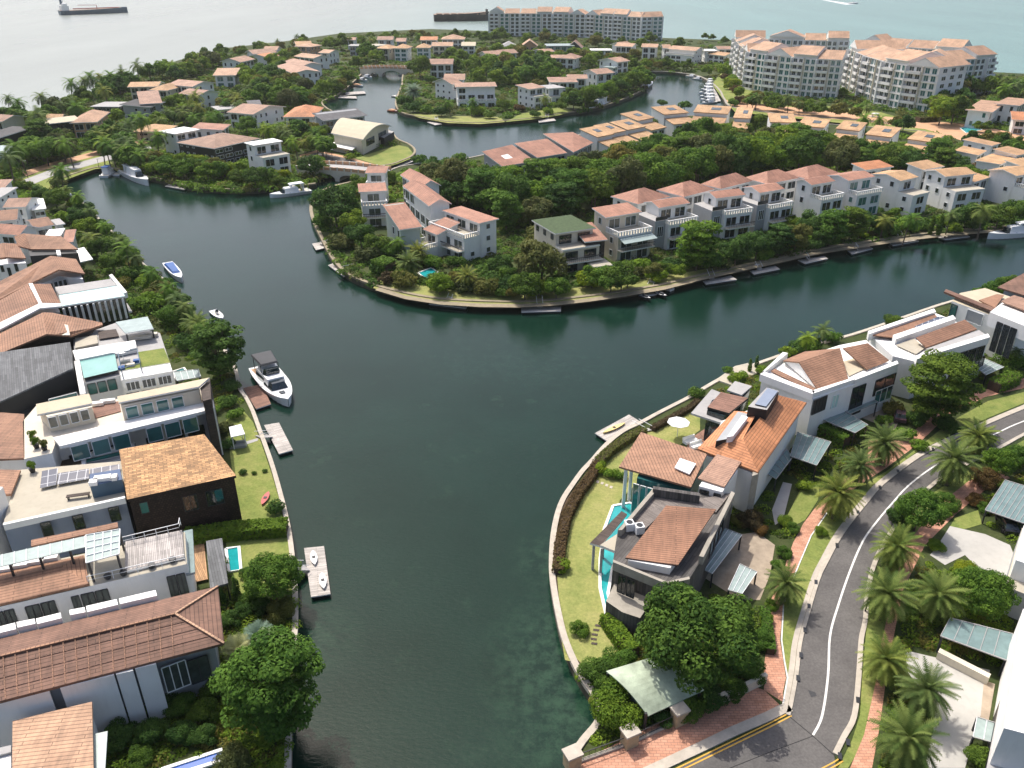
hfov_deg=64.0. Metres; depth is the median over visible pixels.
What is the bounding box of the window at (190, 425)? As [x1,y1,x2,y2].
[182,416,199,433]
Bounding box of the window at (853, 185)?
[849,181,857,190]
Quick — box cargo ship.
[58,0,127,14]
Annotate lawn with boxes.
[24,150,119,188]
[225,412,291,592]
[357,145,412,165]
[373,264,737,303]
[404,112,503,123]
[506,107,572,121]
[557,411,699,662]
[713,73,934,132]
[788,481,819,523]
[950,510,981,528]
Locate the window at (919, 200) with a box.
[916,196,923,204]
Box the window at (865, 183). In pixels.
[861,179,869,188]
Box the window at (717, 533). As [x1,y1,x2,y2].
[714,527,719,547]
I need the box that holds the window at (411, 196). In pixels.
[410,193,413,203]
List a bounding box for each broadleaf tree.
[0,106,8,114]
[6,108,28,119]
[8,104,28,111]
[15,145,39,164]
[18,135,40,145]
[25,131,45,137]
[25,137,60,165]
[29,184,55,203]
[40,104,61,114]
[41,96,65,108]
[41,188,70,208]
[44,133,67,139]
[48,137,76,162]
[52,128,78,142]
[61,128,76,138]
[63,99,86,112]
[66,207,92,222]
[72,217,99,235]
[82,132,100,151]
[84,125,105,138]
[86,238,112,254]
[91,79,117,100]
[95,76,119,86]
[98,123,119,139]
[98,252,124,273]
[100,118,125,131]
[107,131,135,147]
[110,75,129,94]
[111,153,126,163]
[116,146,141,166]
[121,70,140,82]
[136,62,158,80]
[145,110,168,124]
[146,155,156,163]
[153,60,167,79]
[154,158,174,176]
[165,65,185,79]
[166,110,182,124]
[170,159,193,179]
[174,105,194,119]
[174,157,195,176]
[194,162,215,178]
[199,50,222,70]
[205,157,225,162]
[211,161,229,178]
[234,115,256,134]
[240,89,260,103]
[241,166,267,184]
[241,551,304,599]
[244,74,254,84]
[249,77,260,86]
[251,62,264,72]
[251,77,273,89]
[253,83,270,103]
[257,69,274,76]
[260,167,278,182]
[261,63,273,70]
[266,84,287,102]
[267,64,285,76]
[270,75,288,81]
[273,78,290,89]
[275,60,285,64]
[276,88,300,109]
[282,72,300,81]
[285,119,305,138]
[286,86,310,103]
[288,76,302,83]
[292,123,312,135]
[295,77,314,89]
[296,154,322,174]
[300,86,312,95]
[305,136,323,154]
[308,183,360,226]
[311,125,326,135]
[315,138,336,157]
[336,208,366,228]
[342,223,374,248]
[348,173,366,188]
[355,40,376,56]
[363,233,392,256]
[405,54,431,78]
[419,161,441,178]
[421,159,444,174]
[424,156,437,162]
[428,272,453,294]
[433,177,466,207]
[434,157,474,205]
[465,162,477,167]
[474,187,506,216]
[479,167,507,182]
[480,53,497,65]
[486,172,533,201]
[487,61,513,77]
[487,69,507,87]
[487,254,513,272]
[491,164,517,177]
[497,274,514,289]
[498,267,520,280]
[508,271,541,299]
[510,60,521,68]
[513,238,570,279]
[517,65,536,82]
[518,195,553,222]
[521,195,534,218]
[522,57,540,68]
[526,176,555,198]
[532,50,544,57]
[534,54,556,65]
[534,61,560,84]
[541,167,568,182]
[544,277,570,298]
[546,163,573,176]
[563,91,582,110]
[566,155,590,173]
[576,85,597,106]
[577,150,602,159]
[579,183,604,205]
[580,265,604,287]
[581,167,619,206]
[588,157,621,199]
[591,84,608,97]
[598,275,622,291]
[599,81,617,96]
[601,143,625,156]
[602,144,636,161]
[603,260,639,289]
[604,155,647,192]
[606,79,619,95]
[612,76,630,94]
[614,178,629,194]
[617,71,639,91]
[617,267,640,287]
[618,140,640,151]
[618,154,646,166]
[630,65,647,72]
[633,152,668,185]
[634,580,762,694]
[636,136,658,152]
[638,71,651,84]
[643,69,655,86]
[644,262,663,279]
[646,161,684,187]
[648,145,676,160]
[649,132,669,143]
[663,150,698,179]
[672,122,700,136]
[677,131,701,147]
[678,145,718,182]
[682,132,711,147]
[691,116,721,133]
[694,137,719,148]
[699,251,721,271]
[702,144,735,176]
[711,132,754,172]
[712,252,727,268]
[716,126,739,135]
[718,150,750,173]
[719,234,754,265]
[734,129,751,134]
[739,135,775,174]
[741,230,774,260]
[746,160,765,169]
[750,113,767,131]
[754,130,779,141]
[755,126,778,133]
[757,136,777,168]
[766,123,786,132]
[769,150,797,170]
[774,132,802,147]
[775,145,796,169]
[780,130,824,168]
[788,223,813,248]
[792,147,827,165]
[794,209,830,230]
[812,227,837,242]
[818,137,860,170]
[820,130,838,143]
[832,135,857,143]
[853,152,880,160]
[855,138,880,153]
[857,210,880,233]
[873,219,894,231]
[875,144,909,165]
[880,141,902,146]
[892,114,915,132]
[893,486,949,531]
[896,150,927,167]
[922,94,941,107]
[927,96,957,125]
[929,94,951,105]
[937,89,949,96]
[947,156,976,168]
[949,202,982,227]
[950,87,977,103]
[950,95,974,123]
[950,565,1021,620]
[953,164,975,168]
[961,130,982,141]
[971,168,989,184]
[979,277,1006,293]
[981,447,1021,475]
[982,75,1002,93]
[986,204,1016,227]
[989,132,1011,146]
[997,274,1016,281]
[1001,138,1023,149]
[1001,199,1023,215]
[1002,444,1023,463]
[1004,78,1023,94]
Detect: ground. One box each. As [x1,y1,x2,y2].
[0,29,1023,767]
[567,303,1023,767]
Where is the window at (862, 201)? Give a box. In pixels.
[857,197,866,205]
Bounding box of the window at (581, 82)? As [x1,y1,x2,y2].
[578,80,584,84]
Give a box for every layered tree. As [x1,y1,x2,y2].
[23,118,52,136]
[184,318,245,376]
[207,624,325,742]
[461,167,495,212]
[491,190,523,229]
[509,164,524,176]
[521,158,554,182]
[543,181,580,216]
[548,157,568,167]
[556,168,589,208]
[585,165,603,170]
[652,144,667,150]
[659,136,674,145]
[668,135,693,150]
[675,220,722,270]
[720,123,733,128]
[735,132,750,136]
[767,222,798,254]
[775,124,798,140]
[789,122,811,129]
[799,129,825,140]
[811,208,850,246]
[844,205,871,239]
[852,147,872,167]
[900,348,985,420]
[906,147,926,158]
[922,137,955,159]
[930,147,961,167]
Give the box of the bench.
[66,492,89,500]
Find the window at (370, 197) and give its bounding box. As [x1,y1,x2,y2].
[367,193,379,201]
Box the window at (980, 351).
[974,345,985,361]
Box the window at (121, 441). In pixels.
[111,433,131,450]
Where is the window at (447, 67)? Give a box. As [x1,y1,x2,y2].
[445,65,450,70]
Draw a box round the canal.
[67,71,1023,767]
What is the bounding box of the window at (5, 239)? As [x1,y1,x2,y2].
[2,236,14,242]
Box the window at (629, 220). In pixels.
[625,215,635,225]
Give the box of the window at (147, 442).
[146,438,164,443]
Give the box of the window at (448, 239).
[446,236,450,243]
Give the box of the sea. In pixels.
[0,0,1023,110]
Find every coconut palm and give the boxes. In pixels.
[0,94,15,105]
[0,144,26,181]
[2,139,28,170]
[7,96,27,108]
[25,105,49,120]
[27,138,44,161]
[29,89,49,104]
[46,174,62,186]
[51,135,76,167]
[51,162,73,185]
[52,100,65,112]
[59,185,72,196]
[62,77,81,94]
[66,100,85,116]
[69,190,86,204]
[77,72,94,89]
[78,230,104,255]
[79,70,98,94]
[81,203,98,218]
[88,126,106,140]
[90,134,113,164]
[93,71,101,80]
[94,82,112,101]
[95,137,118,167]
[95,220,112,234]
[102,70,117,76]
[104,121,122,135]
[111,239,138,266]
[112,140,131,163]
[112,234,130,249]
[113,133,139,146]
[114,64,129,90]
[118,118,137,133]
[120,124,137,137]
[123,249,145,268]
[128,112,136,132]
[129,57,146,76]
[129,149,146,167]
[130,146,151,167]
[132,111,150,139]
[133,138,150,153]
[140,266,161,283]
[149,129,167,151]
[152,114,167,124]
[158,105,172,124]
[158,280,178,300]
[165,291,187,307]
[173,300,196,317]
[175,105,189,125]
[180,112,189,124]
[183,86,204,105]
[186,112,201,125]
[187,314,208,334]
[190,101,205,121]
[194,111,203,122]
[201,111,218,122]
[212,110,224,122]
[217,91,228,97]
[218,97,232,106]
[226,89,241,99]
[228,94,243,105]
[231,99,247,107]
[256,121,269,139]
[260,123,277,138]
[273,122,288,144]
[274,121,286,131]
[279,129,293,148]
[284,135,300,158]
[285,121,294,135]
[297,138,310,154]
[309,128,320,136]
[310,133,322,155]
[314,140,329,155]
[388,236,406,258]
[413,33,422,42]
[441,98,453,116]
[466,97,479,116]
[539,93,551,106]
[743,96,750,105]
[748,92,759,107]
[751,92,764,109]
[781,91,795,112]
[794,99,804,114]
[795,331,817,350]
[813,320,834,347]
[856,113,872,127]
[860,103,873,113]
[871,114,889,125]
[874,214,897,237]
[899,211,924,245]
[943,207,960,237]
[965,74,978,87]
[970,202,997,239]
[996,72,1005,92]
[996,83,1013,98]
[998,73,1016,88]
[1003,79,1018,96]
[1008,79,1023,96]
[1010,346,1023,365]
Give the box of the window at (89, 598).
[80,592,96,609]
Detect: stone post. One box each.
[561,743,583,767]
[619,722,641,750]
[669,701,690,727]
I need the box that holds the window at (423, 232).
[421,226,425,236]
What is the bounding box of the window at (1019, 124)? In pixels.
[1015,121,1023,126]
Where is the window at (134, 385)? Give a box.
[125,380,140,390]
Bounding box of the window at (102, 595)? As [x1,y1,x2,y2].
[95,588,110,602]
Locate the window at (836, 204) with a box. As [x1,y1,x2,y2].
[832,200,841,208]
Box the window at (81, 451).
[70,443,91,461]
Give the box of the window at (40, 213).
[35,211,44,215]
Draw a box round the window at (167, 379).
[157,374,172,384]
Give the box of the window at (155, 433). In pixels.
[146,425,163,442]
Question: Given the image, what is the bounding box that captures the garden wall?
[721,672,767,700]
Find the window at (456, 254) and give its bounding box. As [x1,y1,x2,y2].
[454,252,462,256]
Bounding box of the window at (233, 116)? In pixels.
[231,114,237,119]
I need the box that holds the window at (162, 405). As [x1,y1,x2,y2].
[156,399,169,411]
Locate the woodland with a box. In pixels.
[0,26,1023,295]
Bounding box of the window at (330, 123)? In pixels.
[326,121,333,126]
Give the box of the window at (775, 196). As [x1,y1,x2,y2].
[770,192,780,201]
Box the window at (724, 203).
[717,199,727,208]
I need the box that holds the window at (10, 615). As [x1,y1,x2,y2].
[3,609,17,623]
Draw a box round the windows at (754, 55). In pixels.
[737,50,763,89]
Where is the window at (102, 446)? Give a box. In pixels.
[91,438,111,455]
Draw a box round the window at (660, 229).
[657,226,663,236]
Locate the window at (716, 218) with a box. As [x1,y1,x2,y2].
[713,216,719,222]
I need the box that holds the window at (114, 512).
[108,506,121,521]
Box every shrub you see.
[13,181,34,188]
[49,179,67,187]
[51,211,67,223]
[66,198,83,206]
[73,201,94,210]
[94,223,114,232]
[95,218,105,224]
[102,231,122,239]
[104,716,138,755]
[110,235,129,246]
[115,266,145,278]
[116,276,130,289]
[119,247,140,257]
[125,255,143,266]
[127,742,153,767]
[128,296,149,310]
[129,717,171,746]
[134,273,161,288]
[134,291,167,310]
[137,265,155,273]
[145,280,173,297]
[149,277,176,286]
[155,305,191,324]
[162,692,178,715]
[165,691,195,717]
[165,719,197,745]
[166,292,191,305]
[172,332,192,350]
[178,316,205,329]
[185,696,218,722]
[188,723,215,745]
[191,154,209,162]
[194,156,210,162]
[198,678,226,698]
[211,740,252,767]
[213,161,232,177]
[215,404,221,411]
[216,394,237,407]
[219,421,235,432]
[221,438,235,449]
[221,609,240,626]
[223,379,241,391]
[225,407,244,418]
[234,601,251,619]
[236,592,258,607]
[238,469,246,474]
[238,566,248,576]
[250,597,270,616]
[264,498,285,514]
[266,596,294,627]
[274,169,290,176]
[311,214,332,227]
[327,233,355,249]
[343,153,355,159]
[353,247,379,262]
[369,257,397,273]
[377,271,393,285]
[378,243,405,256]
[390,270,418,287]
[396,96,412,104]
[402,101,421,112]
[411,154,427,163]
[417,105,431,112]
[422,254,442,267]
[423,74,436,81]
[426,279,452,291]
[432,106,450,116]
[445,255,465,265]
[452,152,468,160]
[453,279,475,293]
[470,106,484,115]
[472,276,498,294]
[475,264,495,276]
[477,270,502,279]
[482,284,497,295]
[483,111,496,117]
[495,287,510,296]
[513,104,525,110]
[522,225,533,242]
[524,278,547,296]
[529,110,540,116]
[542,107,552,114]
[550,274,573,288]
[552,556,570,574]
[569,619,589,637]
[575,266,598,286]
[576,656,612,686]
[584,101,596,106]
[588,679,643,731]
[592,673,616,697]
[595,460,606,473]
[602,645,636,670]
[603,468,619,477]
[613,472,627,478]
[626,265,644,276]
[627,258,651,268]
[644,270,668,282]
[651,708,672,728]
[657,99,667,105]
[662,257,682,264]
[677,101,692,109]
[681,695,705,724]
[687,386,705,397]
[694,684,729,713]
[712,253,733,269]
[716,62,730,68]
[719,676,748,703]
[720,73,730,78]
[722,366,733,372]
[723,77,742,88]
[725,67,732,74]
[727,74,739,79]
[727,371,741,382]
[728,98,738,105]
[729,85,742,91]
[730,514,745,529]
[733,370,748,379]
[734,95,743,102]
[734,659,766,685]
[735,509,764,531]
[753,249,774,260]
[753,525,768,536]
[755,365,766,373]
[755,626,772,650]
[764,598,779,611]
[770,559,785,569]
[776,545,792,559]
[777,514,792,527]
[778,346,797,356]
[786,521,800,533]
[788,339,810,351]
[795,480,815,490]
[800,336,823,350]
[808,235,818,240]
[808,239,824,248]
[814,526,828,536]
[820,331,843,342]
[838,463,849,474]
[857,228,868,237]
[871,223,900,235]
[874,414,893,423]
[882,401,905,416]
[883,314,904,324]
[886,207,900,216]
[886,507,913,529]
[890,216,902,222]
[890,426,918,438]
[895,217,920,232]
[904,599,920,615]
[906,411,929,427]
[909,439,929,451]
[917,219,928,229]
[927,538,946,552]
[931,416,960,433]
[935,213,960,226]
[936,491,961,513]
[946,222,963,232]
[953,559,978,571]
[963,743,988,767]
[964,219,985,230]
[965,492,983,506]
[967,466,1003,490]
[977,501,989,513]
[985,369,1022,393]
[993,353,1023,368]
[995,478,1004,487]
[999,364,1023,375]
[1014,215,1023,223]
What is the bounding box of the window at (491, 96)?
[487,94,493,98]
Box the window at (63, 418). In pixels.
[58,414,69,425]
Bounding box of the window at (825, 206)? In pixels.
[821,202,830,210]
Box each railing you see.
[582,738,623,761]
[639,716,673,740]
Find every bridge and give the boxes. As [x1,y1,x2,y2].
[296,160,391,181]
[359,65,412,76]
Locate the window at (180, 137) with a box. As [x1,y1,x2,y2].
[177,134,185,140]
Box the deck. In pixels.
[194,544,207,581]
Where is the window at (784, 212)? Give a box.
[780,208,790,217]
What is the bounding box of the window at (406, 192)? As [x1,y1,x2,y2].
[405,189,409,200]
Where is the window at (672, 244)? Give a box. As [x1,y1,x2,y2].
[669,240,677,248]
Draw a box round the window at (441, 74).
[438,72,443,77]
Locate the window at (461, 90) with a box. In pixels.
[459,88,464,92]
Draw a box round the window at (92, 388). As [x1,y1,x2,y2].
[87,383,97,394]
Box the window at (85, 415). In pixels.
[80,409,90,420]
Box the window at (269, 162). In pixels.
[265,158,274,166]
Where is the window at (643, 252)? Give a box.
[636,248,646,257]
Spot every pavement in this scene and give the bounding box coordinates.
[581,688,778,767]
[764,378,1023,701]
[850,471,1008,767]
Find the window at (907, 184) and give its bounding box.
[903,181,910,189]
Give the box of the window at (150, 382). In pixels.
[141,377,156,387]
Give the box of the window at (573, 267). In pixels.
[565,264,577,271]
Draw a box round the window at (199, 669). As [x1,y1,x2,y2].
[186,654,211,684]
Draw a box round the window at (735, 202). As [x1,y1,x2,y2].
[730,198,740,207]
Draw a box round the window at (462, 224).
[457,218,465,228]
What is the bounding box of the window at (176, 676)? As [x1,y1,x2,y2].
[161,659,190,692]
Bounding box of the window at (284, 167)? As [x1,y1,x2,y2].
[280,166,288,170]
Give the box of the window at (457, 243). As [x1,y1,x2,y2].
[454,239,462,248]
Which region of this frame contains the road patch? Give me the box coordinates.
[808,690,816,696]
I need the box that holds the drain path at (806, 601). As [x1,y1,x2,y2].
[784,405,1023,703]
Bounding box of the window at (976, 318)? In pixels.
[964,309,983,325]
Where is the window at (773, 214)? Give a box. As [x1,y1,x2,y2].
[769,210,779,219]
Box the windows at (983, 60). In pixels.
[967,58,995,92]
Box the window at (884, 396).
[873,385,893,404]
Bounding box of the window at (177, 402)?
[171,395,184,408]
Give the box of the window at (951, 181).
[946,178,956,185]
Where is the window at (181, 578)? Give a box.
[176,573,188,594]
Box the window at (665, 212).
[660,208,670,217]
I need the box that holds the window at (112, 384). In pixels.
[107,379,117,390]
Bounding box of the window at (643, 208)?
[641,205,645,211]
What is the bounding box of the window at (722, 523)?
[718,517,724,538]
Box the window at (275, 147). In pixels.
[270,144,279,151]
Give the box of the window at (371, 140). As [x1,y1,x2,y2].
[366,136,374,145]
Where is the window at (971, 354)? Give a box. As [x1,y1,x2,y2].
[967,348,976,361]
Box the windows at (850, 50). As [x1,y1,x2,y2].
[844,50,869,95]
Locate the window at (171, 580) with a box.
[166,575,179,596]
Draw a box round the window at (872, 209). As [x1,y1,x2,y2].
[868,205,876,213]
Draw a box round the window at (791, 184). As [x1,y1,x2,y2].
[787,181,795,188]
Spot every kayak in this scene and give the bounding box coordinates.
[261,491,268,505]
[310,550,316,564]
[319,572,325,588]
[603,422,624,433]
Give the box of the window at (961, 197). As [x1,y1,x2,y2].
[956,193,966,201]
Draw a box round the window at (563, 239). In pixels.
[559,234,571,243]
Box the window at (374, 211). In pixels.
[369,208,380,215]
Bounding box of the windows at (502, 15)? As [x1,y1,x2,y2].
[490,14,602,36]
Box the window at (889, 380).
[872,373,896,396]
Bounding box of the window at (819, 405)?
[811,395,827,414]
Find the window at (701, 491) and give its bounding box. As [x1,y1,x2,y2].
[699,489,708,495]
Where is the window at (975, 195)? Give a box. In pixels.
[971,192,980,199]
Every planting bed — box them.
[555,475,584,575]
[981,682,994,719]
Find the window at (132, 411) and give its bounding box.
[125,405,139,418]
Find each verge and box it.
[782,392,1023,672]
[838,440,1023,767]
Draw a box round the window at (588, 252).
[584,248,595,257]
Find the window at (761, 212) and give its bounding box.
[758,210,763,219]
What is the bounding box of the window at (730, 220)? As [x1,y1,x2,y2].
[725,216,736,226]
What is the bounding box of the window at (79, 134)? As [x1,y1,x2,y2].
[76,132,84,137]
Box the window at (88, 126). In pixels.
[86,124,94,129]
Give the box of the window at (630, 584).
[625,577,635,598]
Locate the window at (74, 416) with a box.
[69,411,79,423]
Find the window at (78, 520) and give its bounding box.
[72,514,85,530]
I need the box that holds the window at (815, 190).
[811,186,820,195]
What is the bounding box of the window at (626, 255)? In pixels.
[620,251,630,259]
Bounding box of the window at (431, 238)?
[428,233,435,243]
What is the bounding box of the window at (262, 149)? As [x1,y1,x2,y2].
[257,146,265,153]
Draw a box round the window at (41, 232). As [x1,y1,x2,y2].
[38,228,51,234]
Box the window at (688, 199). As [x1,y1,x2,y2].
[686,197,691,205]
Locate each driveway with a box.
[706,532,774,599]
[862,409,897,428]
[907,651,989,767]
[930,526,1012,574]
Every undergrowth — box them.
[0,117,1008,201]
[25,32,1023,120]
[27,197,1020,332]
[74,330,1023,767]
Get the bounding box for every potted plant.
[26,430,36,439]
[26,461,35,472]
[30,437,39,448]
[38,439,47,450]
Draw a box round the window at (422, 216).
[421,213,424,224]
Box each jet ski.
[638,294,650,300]
[654,291,666,297]
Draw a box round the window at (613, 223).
[608,218,619,228]
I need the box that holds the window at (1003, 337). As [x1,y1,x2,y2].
[995,324,1009,354]
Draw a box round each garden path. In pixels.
[23,141,145,175]
[246,438,257,443]
[376,229,1002,306]
[772,482,791,524]
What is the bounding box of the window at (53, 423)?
[47,416,58,428]
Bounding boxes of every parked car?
[893,409,906,423]
[995,514,1019,535]
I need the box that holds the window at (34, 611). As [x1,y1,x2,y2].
[25,603,43,623]
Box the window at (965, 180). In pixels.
[960,176,970,184]
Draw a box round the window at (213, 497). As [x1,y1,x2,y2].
[205,488,224,506]
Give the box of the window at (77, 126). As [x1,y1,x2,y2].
[74,124,83,129]
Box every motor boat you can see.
[99,165,115,177]
[118,164,148,185]
[162,261,182,282]
[209,309,223,319]
[269,181,311,197]
[361,74,371,77]
[589,97,608,107]
[699,86,716,93]
[700,89,713,97]
[700,93,717,100]
[701,83,714,90]
[702,96,716,103]
[987,221,1023,238]
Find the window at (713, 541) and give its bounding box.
[708,536,714,558]
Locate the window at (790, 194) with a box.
[786,191,793,198]
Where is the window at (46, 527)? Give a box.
[40,521,54,536]
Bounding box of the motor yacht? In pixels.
[249,350,291,406]
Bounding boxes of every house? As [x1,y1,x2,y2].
[0,114,26,129]
[0,126,27,145]
[0,145,19,163]
[0,179,12,187]
[0,187,17,209]
[0,209,23,224]
[0,223,37,263]
[0,243,26,280]
[0,256,84,310]
[0,283,61,332]
[0,313,102,357]
[0,342,79,417]
[0,412,26,469]
[0,470,20,502]
[0,518,196,633]
[0,585,224,746]
[0,702,107,767]
[2,198,38,225]
[3,461,135,557]
[14,233,92,282]
[23,378,223,468]
[24,217,53,234]
[31,198,45,217]
[42,115,76,136]
[45,114,67,117]
[46,228,64,236]
[51,218,65,233]
[55,274,131,328]
[60,442,135,465]
[63,229,77,251]
[69,109,109,137]
[73,317,200,400]
[90,102,124,114]
[119,99,164,119]
[119,434,241,538]
[127,81,163,99]
[134,124,176,140]
[136,90,161,111]
[149,83,178,96]
[158,127,199,153]
[171,79,213,92]
[176,133,260,162]
[179,88,217,109]
[191,122,230,137]
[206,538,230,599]
[211,105,235,119]
[212,68,239,87]
[220,55,254,68]
[226,103,285,127]
[244,138,290,173]
[245,48,276,56]
[246,100,261,104]
[251,52,279,64]
[264,46,281,53]
[277,63,320,83]
[283,105,323,124]
[284,58,323,76]
[293,41,311,45]
[294,53,330,68]
[295,43,321,54]
[312,108,367,134]
[318,49,340,64]
[331,118,394,154]
[346,37,357,49]
[348,44,358,55]
[358,182,386,226]
[365,166,388,202]
[377,36,394,45]
[377,44,395,59]
[382,202,421,257]
[392,44,412,60]
[395,38,407,45]
[400,168,440,202]
[402,180,451,237]
[415,217,459,256]
[416,43,431,58]
[420,36,438,47]
[424,206,498,261]
[429,59,454,77]
[431,42,453,55]
[432,77,461,100]
[441,34,465,48]
[444,74,465,82]
[454,82,496,107]
[461,42,475,53]
[478,50,500,56]
[482,145,531,172]
[499,49,517,57]
[501,41,515,46]
[514,139,566,166]
[515,83,547,108]
[522,39,537,49]
[532,215,602,272]
[533,49,554,52]
[541,84,565,102]
[543,132,592,159]
[545,43,574,51]
[547,77,577,91]
[550,55,563,62]
[559,53,581,69]
[566,74,587,89]
[570,40,582,52]
[579,126,620,151]
[580,222,611,267]
[581,68,614,85]
[590,49,611,57]
[590,486,756,635]
[592,202,657,260]
[593,123,637,146]
[597,57,629,72]
[603,65,619,75]
[609,119,652,141]
[610,41,629,52]
[610,187,670,211]
[615,42,637,53]
[619,432,706,512]
[620,110,666,133]
[638,197,697,250]
[641,43,658,58]
[651,105,694,136]
[656,180,714,216]
[660,44,670,58]
[666,45,704,63]
[691,381,830,511]
[692,104,731,123]
[693,188,754,238]
[698,454,740,512]
[702,49,716,62]
[702,173,752,191]
[708,51,729,63]
[713,46,730,52]
[732,107,753,129]
[742,183,795,231]
[746,169,799,206]
[759,340,897,445]
[767,113,795,126]
[787,164,838,204]
[792,175,844,217]
[798,117,830,131]
[828,171,882,214]
[834,120,866,138]
[851,160,893,173]
[865,125,901,143]
[867,309,1003,398]
[871,170,929,215]
[905,131,945,154]
[906,160,944,189]
[922,167,984,211]
[936,609,1023,767]
[944,288,1023,360]
[956,146,986,163]
[962,137,1000,156]
[964,100,1000,128]
[972,172,989,198]
[975,153,1015,170]
[981,480,1023,619]
[983,166,1023,203]
[993,146,1023,157]
[994,97,1023,124]
[997,273,1023,297]
[1004,157,1023,165]
[1009,111,1023,134]
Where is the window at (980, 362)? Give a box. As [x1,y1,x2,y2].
[975,355,985,369]
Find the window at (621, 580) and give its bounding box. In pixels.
[617,574,626,594]
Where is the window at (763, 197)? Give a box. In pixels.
[760,193,769,201]
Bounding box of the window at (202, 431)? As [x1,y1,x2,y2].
[188,424,205,436]
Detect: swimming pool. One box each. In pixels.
[161,748,221,767]
[173,367,185,381]
[224,546,241,572]
[417,267,438,276]
[598,502,631,613]
[960,127,981,132]
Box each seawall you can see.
[64,166,315,193]
[96,216,298,767]
[309,181,1005,308]
[318,74,415,180]
[391,115,921,169]
[395,74,648,125]
[549,299,953,749]
[651,71,887,123]
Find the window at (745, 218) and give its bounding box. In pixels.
[739,215,749,224]
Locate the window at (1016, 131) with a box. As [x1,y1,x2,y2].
[1013,128,1022,133]
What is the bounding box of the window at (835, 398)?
[830,394,839,408]
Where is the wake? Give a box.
[825,0,850,4]
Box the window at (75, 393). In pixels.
[48,392,77,400]
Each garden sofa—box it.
[230,440,245,448]
[682,434,697,444]
[689,439,702,449]
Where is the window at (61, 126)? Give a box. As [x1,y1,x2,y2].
[56,124,65,129]
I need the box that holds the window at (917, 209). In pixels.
[914,206,921,212]
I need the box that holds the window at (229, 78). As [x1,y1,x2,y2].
[227,76,232,80]
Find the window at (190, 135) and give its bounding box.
[188,132,195,137]
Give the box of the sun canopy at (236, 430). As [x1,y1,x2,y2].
[229,424,246,448]
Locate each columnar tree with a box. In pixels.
[219,587,226,604]
[231,576,240,600]
[748,358,751,371]
[754,355,758,367]
[927,214,936,234]
[935,213,944,237]
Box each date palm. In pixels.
[177,309,209,333]
[395,250,422,274]
[405,239,430,264]
[454,265,479,285]
[764,560,810,609]
[811,467,866,522]
[840,446,883,487]
[851,566,921,623]
[855,630,918,690]
[859,420,908,466]
[865,699,949,767]
[868,521,927,574]
[893,656,963,724]
[907,567,974,626]
[923,434,984,486]
[956,416,1003,457]
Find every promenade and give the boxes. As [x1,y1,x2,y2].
[300,150,371,163]
[726,100,1023,145]
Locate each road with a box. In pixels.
[22,145,150,182]
[300,152,360,162]
[680,410,1023,767]
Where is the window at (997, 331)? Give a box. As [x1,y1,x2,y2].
[989,321,1002,352]
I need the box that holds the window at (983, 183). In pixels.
[980,180,986,187]
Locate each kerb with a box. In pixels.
[643,703,792,767]
[781,513,826,703]
[786,407,1023,715]
[833,433,1023,755]
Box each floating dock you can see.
[165,184,185,190]
[243,385,270,410]
[254,423,292,455]
[299,546,330,598]
[312,240,326,251]
[328,264,349,277]
[338,96,356,99]
[345,91,365,95]
[397,160,413,165]
[427,118,441,125]
[429,293,466,309]
[521,297,560,313]
[538,114,555,123]
[595,415,651,441]
[644,279,656,296]
[703,269,736,285]
[713,89,720,101]
[750,261,779,275]
[798,252,827,264]
[847,243,872,255]
[889,234,918,246]
[938,226,969,240]
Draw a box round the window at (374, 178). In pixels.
[370,175,381,182]
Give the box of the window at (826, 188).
[822,184,831,193]
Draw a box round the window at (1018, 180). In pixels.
[1015,177,1022,184]
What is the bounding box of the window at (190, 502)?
[182,494,199,511]
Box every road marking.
[677,714,785,767]
[685,715,791,767]
[812,421,1023,734]
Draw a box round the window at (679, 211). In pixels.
[674,206,684,216]
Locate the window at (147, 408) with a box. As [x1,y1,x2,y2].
[140,402,154,415]
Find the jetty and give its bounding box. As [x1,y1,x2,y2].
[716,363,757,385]
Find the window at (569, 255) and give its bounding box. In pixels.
[565,251,577,260]
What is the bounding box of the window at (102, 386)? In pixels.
[97,381,107,392]
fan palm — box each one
[221,631,250,664]
[243,619,273,643]
[406,82,422,100]
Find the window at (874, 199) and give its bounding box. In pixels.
[869,194,878,203]
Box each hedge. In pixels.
[183,516,288,544]
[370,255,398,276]
[551,459,599,574]
[593,425,647,461]
[598,612,641,655]
[650,398,700,431]
[759,605,776,654]
[817,422,852,448]
[915,115,939,122]
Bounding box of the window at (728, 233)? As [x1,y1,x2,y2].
[724,229,734,237]
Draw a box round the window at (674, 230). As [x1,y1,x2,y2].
[670,226,680,236]
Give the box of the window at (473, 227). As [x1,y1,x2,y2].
[469,222,477,232]
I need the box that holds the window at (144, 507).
[139,501,149,514]
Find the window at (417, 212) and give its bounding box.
[416,209,419,220]
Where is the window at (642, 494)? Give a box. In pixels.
[638,485,645,505]
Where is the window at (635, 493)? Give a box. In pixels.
[631,483,638,512]
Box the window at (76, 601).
[71,595,81,608]
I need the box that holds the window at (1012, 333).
[1002,327,1016,358]
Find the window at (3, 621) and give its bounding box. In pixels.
[0,611,6,625]
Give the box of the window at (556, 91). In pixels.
[553,89,558,94]
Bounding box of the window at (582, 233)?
[577,231,589,241]
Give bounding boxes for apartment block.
[488,6,663,40]
[729,30,847,98]
[768,29,849,49]
[840,40,971,112]
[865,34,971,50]
[923,45,997,93]
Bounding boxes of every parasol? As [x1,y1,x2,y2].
[113,347,129,359]
[667,417,689,435]
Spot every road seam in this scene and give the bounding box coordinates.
[730,736,812,767]
[790,717,835,756]
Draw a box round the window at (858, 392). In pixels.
[848,383,866,414]
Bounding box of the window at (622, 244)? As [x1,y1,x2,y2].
[620,242,631,248]
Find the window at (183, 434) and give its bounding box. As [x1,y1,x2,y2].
[168,429,184,439]

